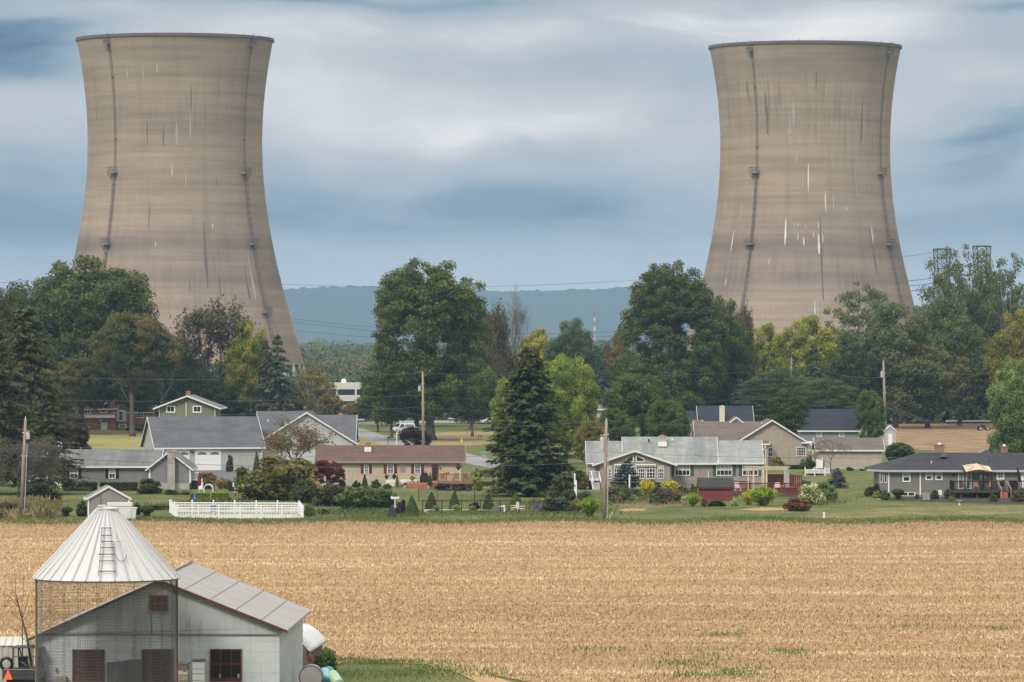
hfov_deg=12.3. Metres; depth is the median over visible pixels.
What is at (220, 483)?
ornamental grass
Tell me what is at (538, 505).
tarp heap
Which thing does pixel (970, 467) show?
gazebo
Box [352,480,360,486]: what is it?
shrub
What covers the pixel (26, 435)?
utility pole
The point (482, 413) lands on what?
broadleaf tree
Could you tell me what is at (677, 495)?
shrub
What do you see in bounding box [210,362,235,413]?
broadleaf tree
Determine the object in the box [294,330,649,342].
power line
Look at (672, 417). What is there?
broadleaf tree
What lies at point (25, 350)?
hemlock
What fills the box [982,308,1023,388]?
broadleaf tree
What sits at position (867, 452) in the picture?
garage
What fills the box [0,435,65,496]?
bare tree
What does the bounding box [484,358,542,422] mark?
broadleaf tree
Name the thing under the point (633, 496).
shrub
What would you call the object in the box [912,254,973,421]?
airy tree
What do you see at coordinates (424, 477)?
grill
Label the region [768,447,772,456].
window
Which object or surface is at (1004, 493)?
raised deck
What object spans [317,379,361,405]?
office building
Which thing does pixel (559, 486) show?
bush
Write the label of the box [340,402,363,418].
broadleaf tree
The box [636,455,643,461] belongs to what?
gable window
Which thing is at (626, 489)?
shrub
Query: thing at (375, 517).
edge weeds
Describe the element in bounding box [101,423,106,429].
garage door
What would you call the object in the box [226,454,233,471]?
shrub
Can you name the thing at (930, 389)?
broadleaf tree
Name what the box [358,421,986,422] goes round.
highway
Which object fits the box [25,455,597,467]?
power line
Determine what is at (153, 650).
window
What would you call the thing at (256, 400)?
power line
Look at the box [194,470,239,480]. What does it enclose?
driveway
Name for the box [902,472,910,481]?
window
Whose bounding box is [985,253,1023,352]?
airy tree
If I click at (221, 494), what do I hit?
hedge
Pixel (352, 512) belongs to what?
garden beds
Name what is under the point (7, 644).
storage container
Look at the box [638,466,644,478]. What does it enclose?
window
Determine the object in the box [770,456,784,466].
shrub
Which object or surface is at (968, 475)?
french door
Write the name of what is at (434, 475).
door
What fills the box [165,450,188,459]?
garage door
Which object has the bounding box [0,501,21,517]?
brush
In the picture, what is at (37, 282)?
broadleaf tree
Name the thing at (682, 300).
broadleaf tree
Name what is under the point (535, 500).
shrub
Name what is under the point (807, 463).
shrub
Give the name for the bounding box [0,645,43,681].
utility vehicle
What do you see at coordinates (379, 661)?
yard grass
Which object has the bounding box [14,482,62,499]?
shrub
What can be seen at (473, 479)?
shrub
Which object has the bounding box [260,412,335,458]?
thinning tree
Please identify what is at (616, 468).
window
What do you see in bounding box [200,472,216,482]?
shrub
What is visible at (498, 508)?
planter
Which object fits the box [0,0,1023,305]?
sky
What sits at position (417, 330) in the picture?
power line
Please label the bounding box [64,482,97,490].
hedge
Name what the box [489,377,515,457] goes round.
broadleaf tree
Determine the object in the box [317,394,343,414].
broadleaf tree
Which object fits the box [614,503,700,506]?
bare soil
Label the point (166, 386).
broadleaf tree
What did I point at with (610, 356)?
broadleaf tree
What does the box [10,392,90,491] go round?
hemlock
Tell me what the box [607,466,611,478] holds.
window
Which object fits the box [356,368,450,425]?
broadleaf tree
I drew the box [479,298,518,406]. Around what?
thinning tree
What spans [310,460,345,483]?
red maple
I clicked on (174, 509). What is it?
picket fence
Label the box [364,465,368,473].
window
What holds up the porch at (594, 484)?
on the ground at (680, 513)
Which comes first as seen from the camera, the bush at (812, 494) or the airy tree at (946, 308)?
the bush at (812, 494)
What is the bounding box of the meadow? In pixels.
[69,430,142,448]
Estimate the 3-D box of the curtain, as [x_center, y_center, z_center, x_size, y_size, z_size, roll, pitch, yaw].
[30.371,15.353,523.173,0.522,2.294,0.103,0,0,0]
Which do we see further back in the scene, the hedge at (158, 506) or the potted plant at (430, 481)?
the potted plant at (430, 481)
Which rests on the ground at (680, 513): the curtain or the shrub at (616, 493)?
the shrub at (616, 493)
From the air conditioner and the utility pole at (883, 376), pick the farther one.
the utility pole at (883, 376)
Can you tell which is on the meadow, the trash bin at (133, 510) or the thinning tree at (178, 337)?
the thinning tree at (178, 337)
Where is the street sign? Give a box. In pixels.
[480,451,486,457]
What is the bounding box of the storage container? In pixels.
[0,637,33,681]
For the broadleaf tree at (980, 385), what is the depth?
922.76 m
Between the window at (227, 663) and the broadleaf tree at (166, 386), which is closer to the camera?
the window at (227, 663)
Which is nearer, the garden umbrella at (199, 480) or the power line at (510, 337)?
the garden umbrella at (199, 480)
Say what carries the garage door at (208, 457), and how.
in the house at (209, 440)
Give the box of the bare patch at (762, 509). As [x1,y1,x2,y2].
[737,508,786,510]
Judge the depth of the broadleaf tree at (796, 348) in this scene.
977.41 m
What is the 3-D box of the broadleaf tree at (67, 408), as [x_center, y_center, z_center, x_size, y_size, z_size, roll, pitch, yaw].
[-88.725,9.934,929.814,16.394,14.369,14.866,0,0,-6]
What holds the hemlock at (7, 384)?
on the ground at (680, 513)
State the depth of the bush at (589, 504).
461.60 m
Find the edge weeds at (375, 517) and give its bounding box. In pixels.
[0,509,1023,526]
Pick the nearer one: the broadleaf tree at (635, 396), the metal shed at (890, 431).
the broadleaf tree at (635, 396)
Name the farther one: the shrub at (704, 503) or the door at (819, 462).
the door at (819, 462)
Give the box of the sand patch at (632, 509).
[620,508,645,510]
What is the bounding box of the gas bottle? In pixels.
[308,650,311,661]
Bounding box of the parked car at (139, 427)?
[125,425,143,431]
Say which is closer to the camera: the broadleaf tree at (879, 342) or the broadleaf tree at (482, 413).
the broadleaf tree at (482, 413)
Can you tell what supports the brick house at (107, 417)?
on the ground at (680, 513)
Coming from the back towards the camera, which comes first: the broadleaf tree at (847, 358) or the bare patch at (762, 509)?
the broadleaf tree at (847, 358)
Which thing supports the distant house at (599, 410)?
on the ground at (680, 513)
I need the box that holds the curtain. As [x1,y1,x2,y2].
[785,470,788,482]
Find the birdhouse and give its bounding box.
[391,493,398,507]
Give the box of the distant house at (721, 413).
[685,405,753,421]
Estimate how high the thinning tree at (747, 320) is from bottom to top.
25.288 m
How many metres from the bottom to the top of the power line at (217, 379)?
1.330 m
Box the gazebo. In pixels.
[961,463,991,489]
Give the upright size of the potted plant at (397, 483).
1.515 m
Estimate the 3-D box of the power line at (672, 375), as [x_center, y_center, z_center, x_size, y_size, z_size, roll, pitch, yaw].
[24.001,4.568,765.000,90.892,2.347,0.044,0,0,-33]
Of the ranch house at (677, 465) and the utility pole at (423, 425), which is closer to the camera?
the ranch house at (677, 465)
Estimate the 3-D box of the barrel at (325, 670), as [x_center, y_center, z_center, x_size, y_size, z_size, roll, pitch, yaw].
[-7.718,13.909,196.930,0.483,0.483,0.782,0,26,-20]
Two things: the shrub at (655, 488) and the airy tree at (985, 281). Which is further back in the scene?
the airy tree at (985, 281)
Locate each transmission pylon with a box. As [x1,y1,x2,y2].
[932,248,951,300]
[972,245,992,306]
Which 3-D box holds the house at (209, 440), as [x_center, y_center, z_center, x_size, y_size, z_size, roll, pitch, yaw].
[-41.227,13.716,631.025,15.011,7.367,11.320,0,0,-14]
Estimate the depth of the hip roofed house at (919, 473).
520.05 m
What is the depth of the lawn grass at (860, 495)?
497.38 m
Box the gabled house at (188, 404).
[153,391,226,416]
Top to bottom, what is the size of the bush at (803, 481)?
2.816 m
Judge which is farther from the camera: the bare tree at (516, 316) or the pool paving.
the bare tree at (516, 316)
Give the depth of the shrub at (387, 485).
547.77 m
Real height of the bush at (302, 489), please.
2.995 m
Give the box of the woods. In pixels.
[200,338,867,396]
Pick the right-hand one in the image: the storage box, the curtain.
the curtain
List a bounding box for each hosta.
[430,505,440,510]
[451,504,462,510]
[467,505,476,510]
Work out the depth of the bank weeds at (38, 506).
459.24 m
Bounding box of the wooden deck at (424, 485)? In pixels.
[406,471,472,487]
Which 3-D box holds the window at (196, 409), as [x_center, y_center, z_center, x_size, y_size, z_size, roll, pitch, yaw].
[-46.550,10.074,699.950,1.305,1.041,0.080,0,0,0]
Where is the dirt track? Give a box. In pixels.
[34,656,510,681]
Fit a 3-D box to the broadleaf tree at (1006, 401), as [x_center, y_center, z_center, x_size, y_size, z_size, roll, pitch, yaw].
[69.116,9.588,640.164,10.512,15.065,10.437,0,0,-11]
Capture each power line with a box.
[11,373,415,379]
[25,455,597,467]
[26,443,591,456]
[29,419,596,431]
[47,407,415,414]
[74,395,410,401]
[290,275,698,286]
[291,318,683,333]
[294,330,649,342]
[296,322,686,337]
[360,403,604,427]
[425,402,856,411]
[431,361,882,376]
[434,390,882,401]
[616,421,1010,429]
[885,402,990,424]
[886,406,992,426]
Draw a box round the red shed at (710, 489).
[697,478,733,500]
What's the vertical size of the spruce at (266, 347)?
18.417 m
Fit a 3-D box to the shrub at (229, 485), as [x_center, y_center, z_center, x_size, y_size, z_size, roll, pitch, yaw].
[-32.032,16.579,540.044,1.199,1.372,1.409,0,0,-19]
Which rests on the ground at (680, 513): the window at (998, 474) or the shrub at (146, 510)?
the shrub at (146, 510)
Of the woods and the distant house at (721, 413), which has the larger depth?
the woods
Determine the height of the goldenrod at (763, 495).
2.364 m
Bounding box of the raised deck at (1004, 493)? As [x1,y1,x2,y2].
[949,480,1023,497]
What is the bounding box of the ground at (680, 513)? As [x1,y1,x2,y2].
[0,357,1023,681]
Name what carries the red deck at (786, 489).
on the ground at (680, 513)
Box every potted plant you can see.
[395,476,398,487]
[428,473,432,487]
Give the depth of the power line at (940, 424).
751.09 m
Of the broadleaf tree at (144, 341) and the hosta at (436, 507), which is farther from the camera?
the broadleaf tree at (144, 341)
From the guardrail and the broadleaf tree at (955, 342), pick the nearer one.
the broadleaf tree at (955, 342)
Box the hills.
[0,285,1023,347]
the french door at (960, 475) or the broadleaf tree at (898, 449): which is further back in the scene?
the broadleaf tree at (898, 449)
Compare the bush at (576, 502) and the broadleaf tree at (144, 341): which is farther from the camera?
the broadleaf tree at (144, 341)
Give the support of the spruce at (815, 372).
on the ground at (680, 513)
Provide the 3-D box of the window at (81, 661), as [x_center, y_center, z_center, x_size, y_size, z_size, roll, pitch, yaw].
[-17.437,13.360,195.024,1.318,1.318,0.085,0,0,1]
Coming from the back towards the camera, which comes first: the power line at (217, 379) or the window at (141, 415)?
the window at (141, 415)
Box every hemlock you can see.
[0,308,90,481]
[0,330,46,489]
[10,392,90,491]
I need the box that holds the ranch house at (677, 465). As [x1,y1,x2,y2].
[585,434,763,488]
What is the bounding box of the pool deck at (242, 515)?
[178,514,299,516]
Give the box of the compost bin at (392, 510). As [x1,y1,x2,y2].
[387,505,396,517]
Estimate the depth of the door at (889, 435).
774.94 m
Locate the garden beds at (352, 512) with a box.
[134,491,856,517]
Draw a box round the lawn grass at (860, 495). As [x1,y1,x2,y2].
[0,471,1022,531]
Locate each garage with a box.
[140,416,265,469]
[811,437,884,468]
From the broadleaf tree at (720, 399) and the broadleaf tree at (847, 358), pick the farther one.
the broadleaf tree at (847, 358)
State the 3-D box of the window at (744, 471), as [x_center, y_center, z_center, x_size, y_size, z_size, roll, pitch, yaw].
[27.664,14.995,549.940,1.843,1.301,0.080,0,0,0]
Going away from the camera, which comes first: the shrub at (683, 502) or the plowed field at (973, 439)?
the shrub at (683, 502)
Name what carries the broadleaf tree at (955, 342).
on the plowed field at (973, 439)
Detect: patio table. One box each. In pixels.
[385,480,399,485]
[400,479,418,485]
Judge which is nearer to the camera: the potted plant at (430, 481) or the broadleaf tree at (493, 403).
the potted plant at (430, 481)
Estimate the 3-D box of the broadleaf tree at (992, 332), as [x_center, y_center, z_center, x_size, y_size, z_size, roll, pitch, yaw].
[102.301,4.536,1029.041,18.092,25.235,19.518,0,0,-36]
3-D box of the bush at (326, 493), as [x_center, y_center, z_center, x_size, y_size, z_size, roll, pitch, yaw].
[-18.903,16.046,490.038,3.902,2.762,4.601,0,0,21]
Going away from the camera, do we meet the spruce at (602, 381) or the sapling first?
the sapling
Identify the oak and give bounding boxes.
[354,257,496,439]
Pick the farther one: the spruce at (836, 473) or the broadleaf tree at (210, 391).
the broadleaf tree at (210, 391)
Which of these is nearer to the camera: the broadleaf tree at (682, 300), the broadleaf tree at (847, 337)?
the broadleaf tree at (682, 300)
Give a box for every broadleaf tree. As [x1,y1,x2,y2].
[0,287,39,408]
[6,254,159,422]
[15,276,65,420]
[43,402,73,415]
[49,356,104,415]
[86,310,188,435]
[98,367,164,433]
[125,317,163,422]
[149,333,176,404]
[160,359,214,403]
[163,375,254,415]
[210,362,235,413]
[222,318,270,414]
[289,360,337,413]
[289,383,316,410]
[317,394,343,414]
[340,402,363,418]
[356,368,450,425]
[356,382,378,430]
[361,358,410,437]
[445,320,499,429]
[458,357,499,435]
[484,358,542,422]
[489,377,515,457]
[517,327,548,360]
[535,352,601,462]
[542,317,604,391]
[574,421,610,460]
[595,407,636,440]
[599,373,682,440]
[602,334,626,368]
[604,356,636,399]
[606,259,729,410]
[643,399,691,436]
[684,364,755,410]
[691,295,755,405]
[748,322,783,393]
[767,386,811,436]
[770,314,840,397]
[822,280,895,368]
[822,342,882,406]
[853,389,886,437]
[855,300,934,427]
[876,342,979,427]
[877,394,953,422]
[885,442,914,460]
[902,306,949,339]
[921,291,960,324]
[930,316,989,425]
[965,358,996,427]
[968,304,1005,356]
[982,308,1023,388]
[984,357,1023,452]
[988,443,1014,452]
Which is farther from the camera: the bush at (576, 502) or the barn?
the bush at (576, 502)
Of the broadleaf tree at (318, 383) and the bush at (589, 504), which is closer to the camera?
the bush at (589, 504)
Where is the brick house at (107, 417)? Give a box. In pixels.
[73,397,157,429]
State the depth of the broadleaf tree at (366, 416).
889.78 m
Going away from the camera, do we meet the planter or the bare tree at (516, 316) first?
the planter
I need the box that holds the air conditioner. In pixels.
[922,493,929,499]
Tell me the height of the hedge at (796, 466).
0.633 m
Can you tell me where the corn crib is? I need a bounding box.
[32,505,180,681]
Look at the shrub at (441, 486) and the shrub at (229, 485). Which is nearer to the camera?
the shrub at (229, 485)
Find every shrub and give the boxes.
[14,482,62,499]
[60,507,72,515]
[76,501,86,515]
[134,502,140,514]
[136,478,163,493]
[139,505,154,516]
[164,489,178,494]
[178,491,191,494]
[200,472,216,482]
[203,482,213,488]
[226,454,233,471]
[226,481,233,490]
[253,451,259,471]
[304,504,314,515]
[316,508,328,514]
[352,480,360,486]
[361,474,367,487]
[371,479,380,487]
[383,483,392,488]
[396,499,405,513]
[404,495,419,516]
[425,492,436,508]
[434,483,449,489]
[448,491,459,508]
[451,483,472,489]
[468,502,479,509]
[471,476,482,488]
[482,493,493,509]
[510,491,520,504]
[525,498,542,502]
[543,491,551,504]
[575,470,589,489]
[575,491,591,500]
[608,485,626,502]
[620,485,634,500]
[628,494,637,499]
[649,494,661,504]
[651,479,661,493]
[653,487,673,503]
[671,489,685,502]
[678,486,689,493]
[681,496,689,504]
[684,492,701,505]
[689,483,696,493]
[701,498,708,506]
[708,499,726,505]
[729,498,738,505]
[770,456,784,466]
[799,456,815,468]
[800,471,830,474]
[864,486,870,496]
[870,483,880,496]
[872,490,879,498]
[880,490,890,499]
[891,489,903,498]
[930,489,939,498]
[943,488,950,498]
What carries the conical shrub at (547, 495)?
on the ground at (680, 513)
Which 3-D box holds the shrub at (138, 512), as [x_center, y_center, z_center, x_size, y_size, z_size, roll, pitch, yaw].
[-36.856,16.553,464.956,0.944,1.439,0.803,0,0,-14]
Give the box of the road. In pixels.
[358,428,501,467]
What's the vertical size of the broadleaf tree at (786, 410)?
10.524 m
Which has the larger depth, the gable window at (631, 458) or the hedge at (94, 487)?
the gable window at (631, 458)
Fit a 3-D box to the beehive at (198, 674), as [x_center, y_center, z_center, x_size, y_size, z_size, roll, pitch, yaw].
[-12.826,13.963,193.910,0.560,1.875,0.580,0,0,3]
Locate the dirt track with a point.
(485, 679)
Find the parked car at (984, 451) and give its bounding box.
[977,449,990,452]
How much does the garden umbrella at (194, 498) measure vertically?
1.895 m
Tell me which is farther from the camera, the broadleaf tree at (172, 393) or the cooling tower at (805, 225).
the cooling tower at (805, 225)
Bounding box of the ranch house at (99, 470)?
[61,449,198,489]
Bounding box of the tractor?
[977,422,989,429]
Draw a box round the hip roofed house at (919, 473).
[864,443,1023,496]
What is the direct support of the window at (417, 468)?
in the ranch house at (401, 462)
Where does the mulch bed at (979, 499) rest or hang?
on the ground at (680, 513)
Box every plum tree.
[46,415,91,448]
[398,427,431,444]
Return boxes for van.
[393,422,414,432]
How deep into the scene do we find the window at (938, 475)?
519.89 m
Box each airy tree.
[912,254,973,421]
[934,244,1001,411]
[972,255,1014,313]
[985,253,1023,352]
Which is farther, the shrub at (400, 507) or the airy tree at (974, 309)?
the airy tree at (974, 309)
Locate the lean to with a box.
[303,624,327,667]
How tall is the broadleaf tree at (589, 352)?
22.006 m
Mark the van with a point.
(401, 426)
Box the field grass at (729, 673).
[441,619,1012,681]
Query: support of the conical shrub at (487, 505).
on the ground at (680, 513)
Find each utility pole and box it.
[20,417,29,509]
[418,371,424,444]
[600,418,608,519]
[881,360,886,428]
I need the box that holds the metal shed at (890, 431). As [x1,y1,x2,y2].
[883,425,896,444]
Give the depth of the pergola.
524.72 m
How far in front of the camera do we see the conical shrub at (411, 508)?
461.58 m
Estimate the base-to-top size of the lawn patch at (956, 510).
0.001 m
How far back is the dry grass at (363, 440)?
801.21 m
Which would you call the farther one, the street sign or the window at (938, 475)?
the street sign
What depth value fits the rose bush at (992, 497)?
503.76 m
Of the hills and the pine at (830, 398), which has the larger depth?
the hills
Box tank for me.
[299,664,322,681]
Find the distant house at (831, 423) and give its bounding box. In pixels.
[795,409,860,450]
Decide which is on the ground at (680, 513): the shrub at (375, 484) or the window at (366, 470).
the shrub at (375, 484)
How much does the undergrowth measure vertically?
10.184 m
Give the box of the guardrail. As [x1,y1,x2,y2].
[946,420,990,424]
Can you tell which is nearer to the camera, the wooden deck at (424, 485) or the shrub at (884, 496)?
the shrub at (884, 496)
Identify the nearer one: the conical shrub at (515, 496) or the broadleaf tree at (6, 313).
the conical shrub at (515, 496)
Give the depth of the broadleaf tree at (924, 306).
1060.15 m
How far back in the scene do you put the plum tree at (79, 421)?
618.73 m
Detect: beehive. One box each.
[178,662,189,681]
[191,659,205,681]
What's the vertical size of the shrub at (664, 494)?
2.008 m
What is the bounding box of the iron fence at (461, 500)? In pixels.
[418,488,519,512]
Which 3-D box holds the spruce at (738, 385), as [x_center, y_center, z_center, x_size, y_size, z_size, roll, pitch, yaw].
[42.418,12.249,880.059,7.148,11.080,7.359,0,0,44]
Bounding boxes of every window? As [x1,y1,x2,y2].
[70,468,77,478]
[72,649,103,681]
[109,468,115,478]
[134,413,143,417]
[142,649,170,681]
[149,595,165,611]
[166,406,174,412]
[193,406,200,412]
[210,649,241,680]
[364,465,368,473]
[387,465,393,473]
[414,465,420,473]
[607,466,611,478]
[614,466,619,477]
[626,455,633,461]
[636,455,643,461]
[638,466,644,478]
[646,466,654,478]
[658,466,663,478]
[675,465,689,475]
[716,465,731,475]
[742,465,757,475]
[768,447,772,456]
[796,447,805,455]
[880,472,886,482]
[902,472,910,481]
[925,472,932,479]
[935,472,942,479]
[996,472,1004,479]
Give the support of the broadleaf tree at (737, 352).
on the ground at (680, 513)
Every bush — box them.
[233,455,322,500]
[234,466,256,486]
[290,478,316,502]
[309,483,346,505]
[313,646,338,672]
[333,486,380,509]
[368,486,396,507]
[539,495,577,511]
[548,475,576,500]
[569,499,581,510]
[575,496,601,515]
[781,497,811,510]
[798,479,811,498]
[798,482,825,504]
[817,481,837,500]
[989,493,997,501]
[1010,491,1023,501]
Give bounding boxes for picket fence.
[169,500,303,518]
[805,467,829,475]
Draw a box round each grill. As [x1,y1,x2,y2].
[420,472,428,482]
[1009,482,1017,488]
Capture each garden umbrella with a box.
[193,491,196,501]
[197,472,200,491]
[1017,467,1020,485]
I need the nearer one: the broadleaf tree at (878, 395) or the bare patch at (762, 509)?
the bare patch at (762, 509)
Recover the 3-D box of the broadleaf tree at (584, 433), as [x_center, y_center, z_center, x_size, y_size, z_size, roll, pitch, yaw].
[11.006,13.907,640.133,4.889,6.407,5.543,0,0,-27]
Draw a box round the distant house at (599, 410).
[589,404,604,419]
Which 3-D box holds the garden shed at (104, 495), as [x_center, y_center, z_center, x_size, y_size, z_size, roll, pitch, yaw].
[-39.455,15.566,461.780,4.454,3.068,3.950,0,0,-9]
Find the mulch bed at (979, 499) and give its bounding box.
[877,497,1023,503]
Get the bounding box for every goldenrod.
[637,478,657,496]
[660,478,679,490]
[738,490,752,504]
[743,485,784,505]
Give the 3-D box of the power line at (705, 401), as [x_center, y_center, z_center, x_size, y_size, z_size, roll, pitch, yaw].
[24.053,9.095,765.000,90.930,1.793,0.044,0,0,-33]
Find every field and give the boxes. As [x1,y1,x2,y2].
[0,521,1023,681]
[894,423,999,452]
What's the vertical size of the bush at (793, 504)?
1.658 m
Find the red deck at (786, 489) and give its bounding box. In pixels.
[732,473,801,496]
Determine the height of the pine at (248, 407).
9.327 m
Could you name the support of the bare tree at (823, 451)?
on the ground at (680, 513)
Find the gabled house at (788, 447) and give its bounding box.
[684,416,811,466]
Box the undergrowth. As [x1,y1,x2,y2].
[4,394,993,423]
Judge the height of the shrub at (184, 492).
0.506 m
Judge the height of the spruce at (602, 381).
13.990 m
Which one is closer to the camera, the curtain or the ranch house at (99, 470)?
the curtain
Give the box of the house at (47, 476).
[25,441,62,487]
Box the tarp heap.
[532,502,544,509]
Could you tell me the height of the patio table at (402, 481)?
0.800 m
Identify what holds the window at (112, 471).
in the ranch house at (99, 470)
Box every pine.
[233,392,258,415]
[735,367,811,421]
[793,376,859,408]
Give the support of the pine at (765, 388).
on the ground at (680, 513)
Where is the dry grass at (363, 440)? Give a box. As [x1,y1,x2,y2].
[358,436,381,444]
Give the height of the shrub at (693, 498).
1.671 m
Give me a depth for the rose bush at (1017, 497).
502.69 m
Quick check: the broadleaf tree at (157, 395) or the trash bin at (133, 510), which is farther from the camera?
the broadleaf tree at (157, 395)
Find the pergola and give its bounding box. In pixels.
[744,466,789,489]
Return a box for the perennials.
[154,491,726,516]
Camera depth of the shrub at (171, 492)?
526.54 m
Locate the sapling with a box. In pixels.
[1,568,34,666]
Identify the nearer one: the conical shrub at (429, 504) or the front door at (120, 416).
the conical shrub at (429, 504)
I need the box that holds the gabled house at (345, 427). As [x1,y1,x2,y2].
[257,411,360,468]
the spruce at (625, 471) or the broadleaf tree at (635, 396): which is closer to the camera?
the spruce at (625, 471)
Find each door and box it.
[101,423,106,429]
[107,659,140,681]
[116,410,126,420]
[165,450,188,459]
[195,449,220,469]
[432,466,437,480]
[817,459,821,467]
[888,434,891,444]
[958,473,963,488]
[966,473,971,488]
[1021,472,1023,487]
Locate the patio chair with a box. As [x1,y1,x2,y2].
[1001,481,1006,489]
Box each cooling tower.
[69,32,307,390]
[686,38,915,352]
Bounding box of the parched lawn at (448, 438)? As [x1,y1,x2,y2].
[389,431,550,445]
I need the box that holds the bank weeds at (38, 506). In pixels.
[0,494,68,520]
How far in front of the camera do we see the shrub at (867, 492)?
520.83 m
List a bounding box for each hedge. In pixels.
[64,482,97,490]
[99,482,137,490]
[150,505,168,509]
[189,492,209,498]
[211,492,228,500]
[778,465,803,468]
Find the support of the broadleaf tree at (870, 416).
on the ground at (680, 513)
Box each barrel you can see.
[321,667,329,681]
[328,669,343,681]
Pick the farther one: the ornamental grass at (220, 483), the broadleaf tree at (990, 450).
the broadleaf tree at (990, 450)
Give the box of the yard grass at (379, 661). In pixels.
[336,654,502,681]
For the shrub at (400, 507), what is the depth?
465.80 m
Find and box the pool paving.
[424,509,482,512]
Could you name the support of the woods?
on the ground at (680, 513)
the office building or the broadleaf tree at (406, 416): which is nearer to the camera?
the broadleaf tree at (406, 416)
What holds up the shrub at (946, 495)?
on the mulch bed at (979, 499)
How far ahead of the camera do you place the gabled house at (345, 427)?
635.17 m
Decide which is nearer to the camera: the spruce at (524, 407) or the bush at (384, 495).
the bush at (384, 495)
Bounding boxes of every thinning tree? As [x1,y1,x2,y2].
[161,327,186,404]
[166,294,259,400]
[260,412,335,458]
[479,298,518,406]
[731,299,763,404]
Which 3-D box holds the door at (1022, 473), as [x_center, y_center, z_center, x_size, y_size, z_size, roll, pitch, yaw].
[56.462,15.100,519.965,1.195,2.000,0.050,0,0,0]
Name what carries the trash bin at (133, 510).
on the ground at (680, 513)
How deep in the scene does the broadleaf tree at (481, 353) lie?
912.07 m
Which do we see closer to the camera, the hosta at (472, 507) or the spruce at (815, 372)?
the hosta at (472, 507)
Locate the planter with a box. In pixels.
[492,505,505,511]
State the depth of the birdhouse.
479.16 m
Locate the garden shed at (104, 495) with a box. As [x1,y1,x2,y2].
[83,485,131,516]
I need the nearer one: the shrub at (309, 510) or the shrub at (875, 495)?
the shrub at (309, 510)
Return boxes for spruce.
[246,340,275,415]
[253,335,299,410]
[471,346,585,496]
[595,362,610,402]
[610,460,642,494]
[729,378,757,419]
[802,343,829,408]
[826,468,848,488]
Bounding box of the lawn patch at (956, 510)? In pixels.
[794,505,1023,518]
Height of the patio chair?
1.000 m
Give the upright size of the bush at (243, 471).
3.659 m
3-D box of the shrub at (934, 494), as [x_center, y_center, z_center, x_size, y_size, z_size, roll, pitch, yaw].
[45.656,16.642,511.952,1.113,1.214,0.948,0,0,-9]
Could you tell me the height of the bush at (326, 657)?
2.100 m
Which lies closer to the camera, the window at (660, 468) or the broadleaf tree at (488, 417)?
the window at (660, 468)
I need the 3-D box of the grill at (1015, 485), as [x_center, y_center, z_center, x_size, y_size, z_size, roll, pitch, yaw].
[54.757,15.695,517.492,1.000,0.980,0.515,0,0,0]
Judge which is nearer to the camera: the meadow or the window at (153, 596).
the window at (153, 596)
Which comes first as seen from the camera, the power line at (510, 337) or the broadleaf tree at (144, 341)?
the broadleaf tree at (144, 341)
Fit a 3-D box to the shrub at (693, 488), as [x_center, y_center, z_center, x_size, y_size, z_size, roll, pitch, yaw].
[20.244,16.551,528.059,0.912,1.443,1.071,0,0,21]
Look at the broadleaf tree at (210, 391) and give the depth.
895.69 m
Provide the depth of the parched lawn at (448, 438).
829.75 m
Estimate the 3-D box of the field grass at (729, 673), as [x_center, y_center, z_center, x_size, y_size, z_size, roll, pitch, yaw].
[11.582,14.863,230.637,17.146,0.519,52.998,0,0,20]
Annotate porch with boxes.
[191,472,202,489]
[587,470,601,489]
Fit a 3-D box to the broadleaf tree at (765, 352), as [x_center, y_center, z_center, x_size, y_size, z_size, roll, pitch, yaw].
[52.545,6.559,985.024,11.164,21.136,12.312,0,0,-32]
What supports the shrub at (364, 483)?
on the ground at (680, 513)
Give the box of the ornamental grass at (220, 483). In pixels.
[211,477,227,488]
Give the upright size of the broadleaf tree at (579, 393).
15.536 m
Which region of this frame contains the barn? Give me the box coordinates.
[27,552,310,681]
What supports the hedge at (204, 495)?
on the ground at (680, 513)
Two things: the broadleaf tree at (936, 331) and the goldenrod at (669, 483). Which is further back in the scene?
the broadleaf tree at (936, 331)
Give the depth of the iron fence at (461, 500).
467.79 m
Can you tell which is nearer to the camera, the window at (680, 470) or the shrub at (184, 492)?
the shrub at (184, 492)
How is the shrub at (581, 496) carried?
on the ground at (680, 513)
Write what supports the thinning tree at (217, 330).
on the meadow
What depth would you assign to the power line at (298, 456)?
458.42 m
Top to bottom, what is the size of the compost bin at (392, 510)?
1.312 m
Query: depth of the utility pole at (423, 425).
739.82 m
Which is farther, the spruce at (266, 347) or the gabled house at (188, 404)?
the spruce at (266, 347)
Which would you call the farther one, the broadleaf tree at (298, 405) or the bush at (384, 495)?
the broadleaf tree at (298, 405)
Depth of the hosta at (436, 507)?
475.83 m
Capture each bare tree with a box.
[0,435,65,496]
[489,286,533,378]
[805,438,855,471]
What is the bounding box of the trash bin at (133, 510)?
[131,507,137,518]
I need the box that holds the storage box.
[107,502,132,518]
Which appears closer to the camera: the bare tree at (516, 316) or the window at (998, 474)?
the window at (998, 474)
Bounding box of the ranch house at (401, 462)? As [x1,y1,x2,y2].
[314,442,465,485]

